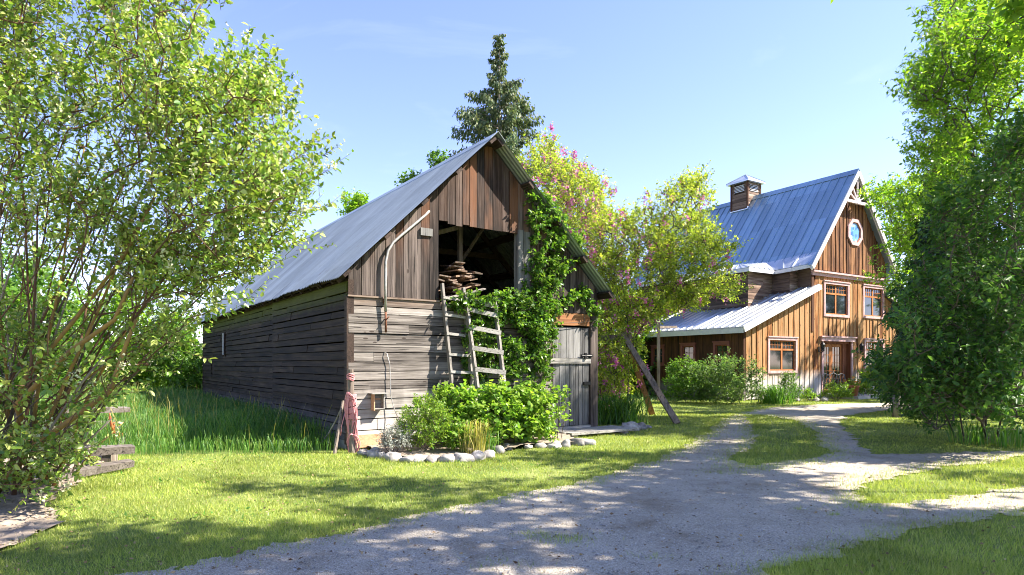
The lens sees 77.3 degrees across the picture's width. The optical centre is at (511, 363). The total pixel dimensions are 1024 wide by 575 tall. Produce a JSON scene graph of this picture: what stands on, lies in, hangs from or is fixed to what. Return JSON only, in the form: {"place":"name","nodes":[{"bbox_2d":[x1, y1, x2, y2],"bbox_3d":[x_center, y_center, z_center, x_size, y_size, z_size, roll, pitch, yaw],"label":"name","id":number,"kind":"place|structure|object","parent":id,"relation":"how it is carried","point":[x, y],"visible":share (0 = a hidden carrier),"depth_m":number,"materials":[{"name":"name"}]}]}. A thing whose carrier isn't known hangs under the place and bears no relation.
{"place":"outdoors","nodes":[
{"label":"outdoors","id":0,"kind":"place"},
{"bbox_2d":[25,380,338,456],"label":"tall grass","id":1,"kind":"structure","parent":0,"point":[253,430],"depth_m":11.81,"materials":[{"name":"plant"}]},
{"bbox_2d":[0,367,1023,574],"bbox_3d":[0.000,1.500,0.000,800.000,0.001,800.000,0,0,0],"label":"ground","id":2,"kind":"structure","parent":0,"point":[778,428],"depth_m":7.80,"materials":[{"name":"plant"}]},
{"bbox_2d":[0,457,101,553],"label":"soil patch","id":3,"kind":"object","parent":2,"relation":"on","point":[9,534],"visible":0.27,"depth_m":6.21,"materials":[{"name":"soil"}]},
{"bbox_2d":[0,458,103,546],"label":"soil clods","id":4,"kind":"object","parent":3,"relation":"on","point":[29,522],"visible":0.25,"depth_m":6.25,"materials":[{"name":"soil"}]},
{"bbox_2d":[0,273,112,405],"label":"background tree","id":5,"kind":"object","parent":2,"relation":"on","point":[12,284],"visible":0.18,"depth_m":23.88,"materials":[{"name":"green plant"}]},
{"bbox_2d":[0,234,114,386],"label":"background tree","id":6,"kind":"object","parent":2,"relation":"on","point":[41,274],"visible":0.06,"depth_m":29.60,"materials":[{"name":"green plant"}]},
{"bbox_2d":[32,407,134,482],"bbox_3d":[-6.887,1.182,10.356,1.327,0.702,5.561,0,0,-31],"label":"split rail fence","id":7,"kind":"object","parent":2,"relation":"on","point":[108,455],"visible":0.43,"depth_m":8.89,"materials":[{"name":"grey wood"}]},
{"bbox_2d":[108,413,122,436],"bbox_3d":[-7.220,1.221,11.671,0.231,0.648,0.090,0,0,-45],"label":"cord","id":8,"kind":"object","parent":7,"relation":"hanging from","point":[111,423],"visible":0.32,"depth_m":11.61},
{"bbox_2d":[63,272,202,388],"bbox_3d":[-17.024,-1.162,29.067,6.499,6.030,5.201,0,0,0],"label":"background tree","id":9,"kind":"object","parent":2,"relation":"on","point":[145,374],"visible":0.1,"depth_m":28.10,"materials":[{"name":"green plant"}]},
{"bbox_2d":[148,314,202,390],"bbox_3d":[-13.203,-0.108,27.594,4.922,4.270,3.898,0,0,0],"label":"background tree","id":10,"kind":"object","parent":2,"relation":"on","point":[191,370],"visible":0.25,"depth_m":26.49,"materials":[{"name":"green plant"}]},
{"bbox_2d":[0,0,353,517],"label":"dogwood shrub","id":11,"kind":"object","parent":2,"relation":"on","point":[258,182],"visible":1,"depth_m":6.53,"materials":[{"name":"green plant"}]},
{"bbox_2d":[333,400,343,453],"bbox_3d":[-2.894,1.067,10.738,0.081,0.881,0.363,0,0,12],"label":"stick","id":12,"kind":"object","parent":2,"relation":"on","point":[338,430],"visible":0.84,"depth_m":10.67,"materials":[{"name":"wood"}]},
{"bbox_2d":[347,369,355,452],"bbox_3d":[-2.687,0.800,10.743,0.120,1.406,0.190,0,0,-34],"label":"fence post","id":13,"kind":"object","parent":2,"relation":"on","point":[352,446],"visible":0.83,"depth_m":10.70,"materials":[{"name":"wood"}]},
{"bbox_2d":[340,373,360,452],"bbox_3d":[-2.694,0.858,10.736,0.335,1.393,0.196,0,0,0],"label":"rope","id":14,"kind":"object","parent":13,"relation":"hanging from","point":[350,409],"visible":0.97,"depth_m":10.67,"materials":[{"name":"fabric"}]},
{"bbox_2d":[336,186,369,215],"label":"background tree","id":15,"kind":"object","parent":2,"relation":"on","point":[356,201],"visible":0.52,"depth_m":28.78,"materials":[{"name":"green plant"}]},
{"bbox_2d":[60,446,647,523],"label":"lawn weeds","id":16,"kind":"object","parent":2,"relation":"on","point":[125,513],"visible":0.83,"depth_m":7.68,"materials":[{"name":"green plant"}]},
{"bbox_2d":[366,447,380,457],"bbox_3d":[-2.216,1.450,10.283,0.214,0.225,0.309,11,-15,-33],"label":"stone","id":17,"kind":"object","parent":2,"relation":"on","point":[373,452],"visible":0.53,"depth_m":10.20,"materials":[{"name":"stone"}]},
{"bbox_2d":[384,452,401,461],"bbox_3d":[-1.824,1.452,9.885,0.240,0.189,0.308,12,4,43],"label":"stone","id":18,"kind":"object","parent":2,"relation":"on","point":[389,456],"visible":0.65,"depth_m":9.80,"materials":[{"name":"stone"}]},
{"bbox_2d":[193,131,615,449],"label":"barn","id":19,"kind":"structure","parent":2,"relation":"on","point":[308,329],"depth_m":12.86,"materials":[{"name":"grey wood"}]},
{"bbox_2d":[368,392,388,410],"bbox_3d":[-2.351,0.667,11.219,0.300,0.305,0.250,0,0,-34],"label":"nest box","id":20,"kind":"object","parent":19,"relation":"attached to","point":[373,399],"visible":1,"depth_m":11.23,"materials":[{"name":"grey wood"}]},
{"bbox_2d":[384,352,398,419],"bbox_3d":[-2.143,0.398,11.381,0.279,1.210,0.042,0,0,3],"label":"wire","id":21,"kind":"object","parent":19,"relation":"hanging from","point":[390,385],"visible":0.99,"depth_m":11.38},
{"bbox_2d":[463,293,505,391],"bbox_3d":[-0.452,-0.081,12.002,0.678,2.508,0.831,0,0,-26],"label":"ladder","id":22,"kind":"object","parent":19,"relation":"attached to","point":[499,351],"visible":0.64,"depth_m":12.05,"materials":[{"name":"grey wood"}]},
{"bbox_2d":[446,186,604,412],"bbox_3d":[0.429,-1.046,12.960,3.984,5.101,0.835,0,0,-33],"label":"creeper","id":23,"kind":"object","parent":19,"relation":"attached to","point":[538,329],"visible":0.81,"depth_m":12.91,"materials":[{"name":"green plant"}]},
{"bbox_2d":[549,327,592,426],"bbox_3d":[1.273,0.283,13.794,1.170,2.127,0.112,0,0,-34],"label":"barn door","id":24,"kind":"structure","parent":19,"relation":"in","point":[571,362],"depth_m":13.87,"materials":[{"name":"grey wood"}]},
{"bbox_2d":[399,456,413,462],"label":"stone","id":25,"kind":"object","parent":2,"relation":"on","point":[408,459],"visible":0.62,"depth_m":9.69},
{"bbox_2d":[413,454,427,461],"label":"stone","id":26,"kind":"object","parent":2,"relation":"on","point":[418,457],"visible":0.53,"depth_m":9.75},
{"bbox_2d":[394,146,448,186],"bbox_3d":[-3.928,-4.190,28.984,2.820,11.379,2.058,0,0,0],"label":"background tree","id":27,"kind":"object","parent":2,"relation":"on","point":[433,159],"visible":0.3,"depth_m":28.72,"materials":[{"name":"green plant"}]},
{"bbox_2d":[426,454,439,462],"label":"stone","id":28,"kind":"object","parent":2,"relation":"on","point":[432,458],"visible":0.8,"depth_m":9.71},
{"bbox_2d":[437,454,454,461],"bbox_3d":[-0.997,1.468,9.790,0.262,0.181,0.195,-2,-10,20],"label":"stone","id":29,"kind":"object","parent":2,"relation":"on","point":[447,457],"visible":0.64,"depth_m":9.73,"materials":[{"name":"stone"}]},
{"bbox_2d":[10,382,899,406],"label":"grass","id":30,"kind":"structure","parent":2,"relation":"on","point":[652,393],"depth_m":27.94,"materials":[{"name":"plant"}]},
{"bbox_2d":[454,452,474,461],"bbox_3d":[-0.785,1.471,9.903,0.326,0.179,0.439,12,-8,-37],"label":"stone","id":31,"kind":"object","parent":2,"relation":"on","point":[463,457],"visible":0.59,"depth_m":9.77,"materials":[{"name":"stone"}]},
{"bbox_2d":[367,433,575,455],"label":"flower bed soil","id":32,"kind":"structure","parent":2,"relation":"on","point":[439,449],"depth_m":10.86,"materials":[{"name":"soil"}]},
{"bbox_2d":[356,433,381,447],"bbox_3d":[-2.511,1.350,11.206,0.520,0.220,0.050,0,0,-34],"label":"board offcut","id":33,"kind":"object","parent":32,"relation":"on","point":[366,439],"visible":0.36,"depth_m":11.18,"materials":[{"name":"brown wood"}]},
{"bbox_2d":[375,422,413,451],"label":"silver plant","id":34,"kind":"object","parent":32,"relation":"on","point":[399,439],"visible":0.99,"depth_m":10.19,"materials":[{"name":"grey plant"}]},
{"bbox_2d":[389,390,455,450],"bbox_3d":[-1.436,0.966,10.568,1.166,1.077,1.030,0,0,26],"label":"shrub","id":35,"kind":"object","parent":32,"relation":"on","point":[431,418],"visible":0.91,"depth_m":10.42,"materials":[{"name":"green plant"}]},
{"bbox_2d":[420,379,489,445],"bbox_3d":[-0.981,0.915,11.350,1.350,1.288,1.120,0,0,0],"label":"leafy plant","id":36,"kind":"object","parent":32,"relation":"on","point":[457,395],"visible":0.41,"depth_m":11.15,"materials":[{"name":"green plant"}]},
{"bbox_2d":[440,283,474,421],"bbox_3d":[-0.982,-0.025,12.017,0.605,2.962,0.444,0,0,-34],"label":"ladder","id":37,"kind":"object","parent":32,"relation":"on","point":[451,371],"visible":0.5,"depth_m":11.96,"materials":[{"name":"grey wood"}]},
{"bbox_2d":[439,415,481,451],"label":"leafy plant","id":38,"kind":"object","parent":32,"relation":"on","point":[460,432],"visible":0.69,"depth_m":10.38,"materials":[{"name":"green plant"}]},
{"bbox_2d":[457,419,497,453],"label":"iris clump","id":39,"kind":"object","parent":32,"relation":"on","point":[476,440],"visible":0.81,"depth_m":10.20,"materials":[{"name":"plant"}]},
{"bbox_2d":[473,430,507,452],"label":"iris clump","id":40,"kind":"object","parent":32,"relation":"on","point":[491,446],"visible":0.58,"depth_m":10.59,"materials":[{"name":"green plant"}]},
{"bbox_2d":[456,374,531,444],"bbox_3d":[-0.312,0.842,11.403,1.399,1.323,1.311,0,0,0],"label":"leafy plant","id":41,"kind":"object","parent":32,"relation":"on","point":[493,399],"visible":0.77,"depth_m":11.14,"materials":[{"name":"green plant"}]},
{"bbox_2d":[489,380,557,445],"bbox_3d":[0.197,0.938,11.751,1.265,1.292,1.261,0,0,0],"label":"leafy plant","id":42,"kind":"object","parent":32,"relation":"on","point":[540,425],"visible":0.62,"depth_m":11.47,"materials":[{"name":"green plant"}]},
{"bbox_2d":[536,379,572,442],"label":"mallow plant","id":43,"kind":"object","parent":32,"relation":"on","point":[556,395],"visible":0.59,"depth_m":12.10,"materials":[{"name":"green plant"}]},
{"bbox_2d":[471,450,485,460],"bbox_3d":[-0.538,1.455,9.998,0.251,0.195,0.237,8,8,7],"label":"stone","id":44,"kind":"object","parent":2,"relation":"on","point":[478,455],"visible":0.58,"depth_m":9.93,"materials":[{"name":"stone"}]},
{"bbox_2d":[484,450,494,457],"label":"stone","id":45,"kind":"object","parent":2,"relation":"on","point":[490,453],"visible":0.53,"depth_m":10.13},
{"bbox_2d":[492,445,504,453],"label":"stone","id":46,"kind":"object","parent":2,"relation":"on","point":[500,449],"visible":0.55,"depth_m":10.58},
{"bbox_2d":[442,33,562,210],"bbox_3d":[0.140,-6.327,27.457,7.565,15.658,7.264,0,0,-35],"label":"cedar tree","id":47,"kind":"object","parent":2,"relation":"on","point":[478,120],"visible":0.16,"depth_m":27.07,"materials":[{"name":"green plant"}]},
{"bbox_2d":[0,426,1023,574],"bbox_3d":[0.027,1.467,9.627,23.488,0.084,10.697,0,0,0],"label":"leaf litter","id":48,"kind":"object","parent":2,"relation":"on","point":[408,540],"visible":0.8,"depth_m":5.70,"materials":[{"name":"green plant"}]},
{"bbox_2d":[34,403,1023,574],"bbox_3d":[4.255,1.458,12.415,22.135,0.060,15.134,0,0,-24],"label":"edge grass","id":49,"kind":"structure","parent":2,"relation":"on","point":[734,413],"depth_m":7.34,"materials":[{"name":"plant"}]},
{"bbox_2d":[534,442,546,447],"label":"stone","id":50,"kind":"object","parent":2,"relation":"on","point":[540,445],"visible":0.73,"depth_m":11.34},
{"bbox_2d":[546,440,561,447],"bbox_3d":[0.748,1.477,11.386,0.290,0.199,0.229,-4,6,39],"label":"stone","id":51,"kind":"object","parent":2,"relation":"on","point":[556,443],"visible":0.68,"depth_m":11.34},
{"bbox_2d":[561,439,569,446],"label":"stone","id":52,"kind":"object","parent":2,"relation":"on","point":[565,442],"visible":0.66,"depth_m":11.47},
{"bbox_2d":[569,438,584,445],"bbox_3d":[1.202,1.458,11.766,0.338,0.196,0.186,0,0,36],"label":"stone","id":53,"kind":"object","parent":2,"relation":"on","point":[580,441],"visible":0.61,"depth_m":11.69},
{"bbox_2d":[582,438,595,444],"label":"stone","id":54,"kind":"object","parent":2,"relation":"on","point":[590,441],"visible":0.52,"depth_m":11.73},
{"bbox_2d":[552,425,636,437],"bbox_3d":[1.745,1.448,13.637,1.991,0.105,0.785,0,0,-34],"label":"doorstep","id":55,"kind":"object","parent":2,"relation":"on","point":[574,432],"visible":0.79,"depth_m":13.53,"materials":[{"name":"grey stone"}]},
{"bbox_2d":[622,421,640,430],"bbox_3d":[2.668,1.427,14.298,0.454,0.272,0.333,8,-1,-7],"label":"stone","id":56,"kind":"object","parent":2,"relation":"on","point":[631,424],"visible":0.56,"depth_m":14.22,"materials":[{"name":"stone"}]},
{"bbox_2d":[598,393,667,425],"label":"daylily clump","id":57,"kind":"object","parent":2,"relation":"on","point":[612,410],"visible":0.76,"depth_m":15.73,"materials":[{"name":"green plant"}]},
{"bbox_2d":[514,121,755,403],"bbox_3d":[3.554,-2.828,18.361,7.440,8.892,4.665,0,0,0],"label":"pink locust tree","id":58,"kind":"object","parent":2,"relation":"on","point":[592,219],"visible":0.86,"depth_m":17.25,"materials":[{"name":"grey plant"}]},
{"bbox_2d":[605,289,665,394],"bbox_3d":[4.800,-1.014,31.065,6.529,6.080,5.668,0,0,-28],"label":"background tree","id":59,"kind":"object","parent":2,"relation":"on","point":[643,358],"visible":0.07,"depth_m":29.68,"materials":[{"name":"green plant"}]},
{"bbox_2d":[599,332,679,423],"bbox_3d":[2.841,0.359,17.313,2.716,2.408,2.884,0,0,0],"label":"swing frame","id":60,"kind":"object","parent":2,"relation":"on","point":[636,357],"visible":0.74,"depth_m":16.71,"materials":[{"name":"wood"}]},
{"bbox_2d":[657,322,676,400],"bbox_3d":[6.291,-0.075,25.913,1.219,3.150,0.154,0,0,-36],"label":"wooden post","id":61,"kind":"object","parent":2,"relation":"on","point":[658,354],"visible":0.75,"depth_m":25.55,"materials":[{"name":"wood"}]},
{"bbox_2d":[661,354,717,402],"bbox_3d":[6.710,0.569,24.396,2.249,1.880,2.080,0,0,0],"label":"house shrub","id":62,"kind":"object","parent":2,"relation":"on","point":[675,379],"visible":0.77,"depth_m":24.13,"materials":[{"name":"green plant"}]},
{"bbox_2d":[687,353,767,404],"bbox_3d":[7.965,0.592,23.735,3.029,2.037,1.994,0,0,0],"label":"house shrub","id":63,"kind":"object","parent":2,"relation":"on","point":[727,376],"visible":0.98,"depth_m":23.42,"materials":[{"name":"green plant"}]},
{"bbox_2d":[720,346,739,401],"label":"house shrub","id":64,"kind":"object","parent":2,"relation":"on","point":[730,372],"visible":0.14,"depth_m":24.89,"materials":[{"name":"green plant"}]},
{"bbox_2d":[613,168,914,399],"bbox_3d":[12.746,-4.362,34.337,15.817,11.724,11.885,0,0,-32],"label":"farmhouse","id":65,"kind":"object","parent":2,"relation":"on","point":[810,312],"visible":0.66,"depth_m":29.15,"materials":[{"name":"orange wood"}]},
{"bbox_2d":[650,344,664,365],"bbox_3d":[6.756,-0.385,29.658,0.160,0.970,0.880,0,0,-32],"label":"window","id":66,"kind":"structure","parent":65,"relation":"in","point":[653,347],"depth_m":29.79,"materials":[{"name":"brown wood"}]},
{"bbox_2d":[679,342,695,361],"bbox_3d":[7.738,-0.485,28.092,0.160,0.850,0.900,0,0,-32],"label":"window","id":67,"kind":"structure","parent":65,"relation":"in","point":[689,349],"depth_m":28.10,"materials":[{"name":"brown wood"}]},
{"bbox_2d":[712,341,729,361],"bbox_3d":[8.698,-0.505,26.558,0.160,0.850,0.880,0,0,-32],"label":"window","id":68,"kind":"structure","parent":65,"relation":"in","point":[719,347],"depth_m":26.62,"materials":[{"name":"brown wood"}]},
{"bbox_2d":[767,336,798,372],"bbox_3d":[11.405,-0.365,27.003,2.040,1.550,0.160,0,0,-32],"label":"window","id":69,"kind":"structure","parent":65,"relation":"in","point":[782,354],"depth_m":27.02,"materials":[{"name":"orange wood"}]},
{"bbox_2d":[823,280,850,317],"bbox_3d":[14.741,-2.920,29.088,2.050,1.620,0.160,0,0,-32],"label":"window","id":70,"kind":"structure","parent":65,"relation":"in","point":[836,297],"depth_m":29.17,"materials":[{"name":"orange wood"}]},
{"bbox_2d":[848,219,862,245],"bbox_3d":[15.962,-6.100,29.785,1.183,1.220,0.075,0,0,-32],"label":"octagonal window","id":71,"kind":"structure","parent":65,"relation":"in","point":[855,230],"depth_m":29.79,"materials":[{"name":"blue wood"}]},
{"bbox_2d":[863,284,884,318],"bbox_3d":[17.331,-2.955,30.709,1.900,1.610,0.160,0,0,-32],"label":"window","id":72,"kind":"structure","parent":65,"relation":"in","point":[872,306],"depth_m":30.73,"materials":[{"name":"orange wood"}]},
{"bbox_2d":[864,338,885,369],"bbox_3d":[17.381,-0.435,30.740,1.780,1.530,0.160,0,0,-32],"label":"window","id":73,"kind":"structure","parent":65,"relation":"in","point":[866,340],"depth_m":30.54,"materials":[{"name":"white wood"}]},
{"bbox_2d":[778,370,806,402],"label":"house shrub","id":74,"kind":"object","parent":2,"relation":"on","point":[789,378],"visible":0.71,"depth_m":24.49,"materials":[{"name":"green plant"}]},
{"bbox_2d":[800,387,819,400],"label":"house shrub","id":75,"kind":"object","parent":2,"relation":"on","point":[807,391],"visible":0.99,"depth_m":25.32,"materials":[{"name":"green plant"}]},
{"bbox_2d":[818,378,854,400],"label":"house shrub","id":76,"kind":"object","parent":2,"relation":"on","point":[840,389],"visible":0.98,"depth_m":25.43,"materials":[{"name":"green plant"}]},
{"bbox_2d":[821,372,852,399],"bbox_3d":[13.810,0.942,27.044,1.256,1.122,0.633,0,0,-18],"label":"garden bench","id":77,"kind":"object","parent":2,"relation":"on","point":[823,384],"visible":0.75,"depth_m":27.26,"materials":[{"name":"grey wood"}]},
{"bbox_2d":[817,392,879,398],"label":"terrace","id":78,"kind":"structure","parent":2,"relation":"on","point":[865,396],"depth_m":27.19,"materials":[{"name":"stone"}]},
{"bbox_2d":[835,376,869,395],"bbox_3d":[14.302,0.927,26.958,0.940,0.885,1.248,0,0,-42],"label":"flower pot","id":79,"kind":"object","parent":78,"relation":"on","point":[856,385],"visible":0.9,"depth_m":26.82,"materials":[{"name":"ceramic"}]},
{"bbox_2d":[857,366,886,393],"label":"shrub","id":80,"kind":"object","parent":78,"relation":"on","point":[866,385],"visible":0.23,"depth_m":28.80,"materials":[{"name":"green plant"}]},
{"bbox_2d":[854,164,930,297],"bbox_3d":[13.223,-2.736,21.287,2.949,8.477,5.882,0,0,37],"label":"young maple","id":81,"kind":"object","parent":2,"relation":"on","point":[887,196],"visible":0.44,"depth_m":20.52,"materials":[{"name":"green plant"}]},
{"bbox_2d":[892,395,901,417],"bbox_3d":[10.723,1.190,17.822,0.250,0.620,0.244,0,0,0],"label":"log post","id":82,"kind":"object","parent":2,"relation":"on","point":[895,413],"visible":0.27,"depth_m":17.74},
{"bbox_2d":[883,206,922,290],"bbox_3d":[22.765,-3.818,33.920,7.571,10.652,6.286,0,0,0],"label":"background tree","id":83,"kind":"object","parent":2,"relation":"on","point":[889,234],"depth_m":34.23,"materials":[{"name":"green plant"}]},
{"bbox_2d":[866,331,971,435],"bbox_3d":[8.852,0.386,13.931,1.956,2.415,5.025,0,0,33],"label":"shrub","id":84,"kind":"object","parent":2,"relation":"on","point":[932,424],"visible":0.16,"depth_m":13.54,"materials":[{"name":"green plant"}]},
{"bbox_2d":[830,0,1023,114],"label":"shade tree","id":85,"kind":"object","parent":2,"relation":"on","point":[1014,12],"visible":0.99,"depth_m":9.95,"materials":[{"name":"green plant"}]},
{"bbox_2d":[897,401,965,423],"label":"shrub","id":86,"kind":"object","parent":2,"relation":"on","point":[914,418],"visible":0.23,"depth_m":15.38,"materials":[{"name":"green plant"}]},
{"bbox_2d":[851,102,1023,438],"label":"lilac shrub","id":87,"kind":"object","parent":2,"relation":"on","point":[978,363],"visible":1,"depth_m":10.09,"materials":[{"name":"green plant"}]},
{"bbox_2d":[876,121,1022,409],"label":"spruce tree","id":88,"kind":"object","parent":2,"relation":"on","point":[916,247],"visible":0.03,"depth_m":19.04,"materials":[{"name":"green plant"}]},
{"bbox_2d":[879,0,1023,223],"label":"ash tree","id":89,"kind":"object","parent":2,"relation":"on","point":[980,65],"visible":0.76,"depth_m":13.84,"materials":[{"name":"green plant"}]},
{"bbox_2d":[943,418,987,445],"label":"iris clump","id":90,"kind":"object","parent":2,"relation":"on","point":[958,435],"visible":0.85,"depth_m":12.00,"materials":[{"name":"green plant"}]},
{"bbox_2d":[967,424,1022,446],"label":"iris clump","id":91,"kind":"object","parent":2,"relation":"on","point":[993,434],"visible":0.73,"depth_m":11.71,"materials":[{"name":"green plant"}]},
{"bbox_2d":[995,177,1023,291],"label":"background tree","id":92,"kind":"object","parent":2,"relation":"on","point":[1015,207],"visible":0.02,"depth_m":29.01,"materials":[{"name":"green plant"}]},
{"bbox_2d":[998,419,1023,447],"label":"iris clump","id":93,"kind":"object","parent":2,"relation":"on","point":[1016,435],"visible":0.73,"depth_m":11.36,"materials":[{"name":"green plant"}]},
{"bbox_2d":[0,0,1023,365],"label":"sky","id":94,"kind":"structure","parent":0,"point":[779,93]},
{"bbox_2d":[115,403,1023,574],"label":"driveway","id":95,"kind":"structure","parent":0,"point":[826,415],"depth_m":6.00,"materials":[{"name":"gravel"}]},
{"bbox_2d":[750,384,805,404],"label":"ornamental grass","id":96,"kind":"object","parent":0,"point":[775,395],"depth_m":23.70,"materials":[{"name":"green plant"}]},
{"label":"plank","id":97,"kind":"object","parent":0,"visible":0},
{"bbox_2d":[459,283,480,290],"bbox_3d":[-0.955,-1.556,13.228,0.238,0.140,0.807,0,0,-35],"label":"plank","id":98,"kind":"object","parent":97,"relation":"on","point":[471,287],"visible":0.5,"depth_m":13.05,"materials":[{"name":"brown wood"}]},
{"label":"plank","id":99,"kind":"object","parent":97,"relation":"on","visible":0},
{"bbox_2d":[444,282,461,287],"bbox_3d":[-1.323,-1.544,13.146,0.185,0.083,1.582,0,0,-19],"label":"plank","id":100,"kind":"object","parent":99,"relation":"on","point":[454,284],"visible":0.36,"depth_m":12.54,"materials":[{"name":"brown wood"}]},
{"bbox_2d":[439,279,457,286],"bbox_3d":[-1.351,-1.632,13.052,0.199,0.098,1.276,0,0,-18],"label":"plank","id":101,"kind":"object","parent":100,"relation":"on","point":[447,281],"visible":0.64,"depth_m":12.66,"materials":[{"name":"brown wood"}]},
{"bbox_2d":[439,274,450,285],"bbox_3d":[-1.449,-1.674,12.879,0.233,0.078,1.162,0,0,-16],"label":"plank","id":102,"kind":"object","parent":101,"relation":"on","point":[443,277],"visible":0.36,"depth_m":12.44,"materials":[{"name":"brown wood"}]},
{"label":"plank","id":103,"kind":"object","parent":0,"visible":0},
{"bbox_2d":[456,275,471,283],"bbox_3d":[-1.179,-1.687,13.414,0.149,0.112,1.666,0,0,-22],"label":"plank","id":104,"kind":"object","parent":103,"relation":"on","point":[464,277],"visible":0.43,"depth_m":12.82,"materials":[{"name":"brown wood"}]},
{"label":"plank","id":105,"kind":"object","parent":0,"visible":0},
{"bbox_2d":[449,273,474,275],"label":"plank","id":106,"kind":"object","parent":105,"relation":"on","point":[463,274],"visible":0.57,"depth_m":13.01,"materials":[{"name":"brown wood"}]},
{"bbox_2d":[450,270,466,274],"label":"plank","id":107,"kind":"object","parent":106,"relation":"on","point":[459,272],"visible":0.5,"depth_m":13.00,"materials":[{"name":"brown wood"}]},
{"bbox_2d":[439,269,464,272],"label":"plank","id":108,"kind":"object","parent":107,"relation":"on","point":[451,270],"visible":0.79,"depth_m":12.71,"materials":[{"name":"brown wood"}]},
{"bbox_2d":[441,265,457,275],"bbox_3d":[-1.304,-1.889,13.128,0.174,0.111,0.957,0,0,-18],"label":"plank","id":109,"kind":"object","parent":108,"relation":"on","point":[449,267],"visible":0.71,"depth_m":12.91,"materials":[{"name":"brown wood"}]},
{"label":"plank","id":110,"kind":"object","parent":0,"visible":0},
{"bbox_2d":[440,291,458,296],"bbox_3d":[-1.319,-1.429,13.369,0.140,0.095,1.558,0,0,-16],"label":"plank","id":111,"kind":"object","parent":110,"relation":"on","point":[451,292],"visible":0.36,"depth_m":12.87,"materials":[{"name":"brown wood"}]},
{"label":"plank","id":112,"kind":"object","parent":111,"relation":"on","visible":0},
{"bbox_2d":[439,286,460,291],"bbox_3d":[-1.552,-1.498,13.252,0.228,0.138,1.856,0,0,-31],"label":"plank","id":113,"kind":"object","parent":112,"relation":"on","point":[450,288],"visible":0.21,"depth_m":12.57,"materials":[{"name":"brown wood"}]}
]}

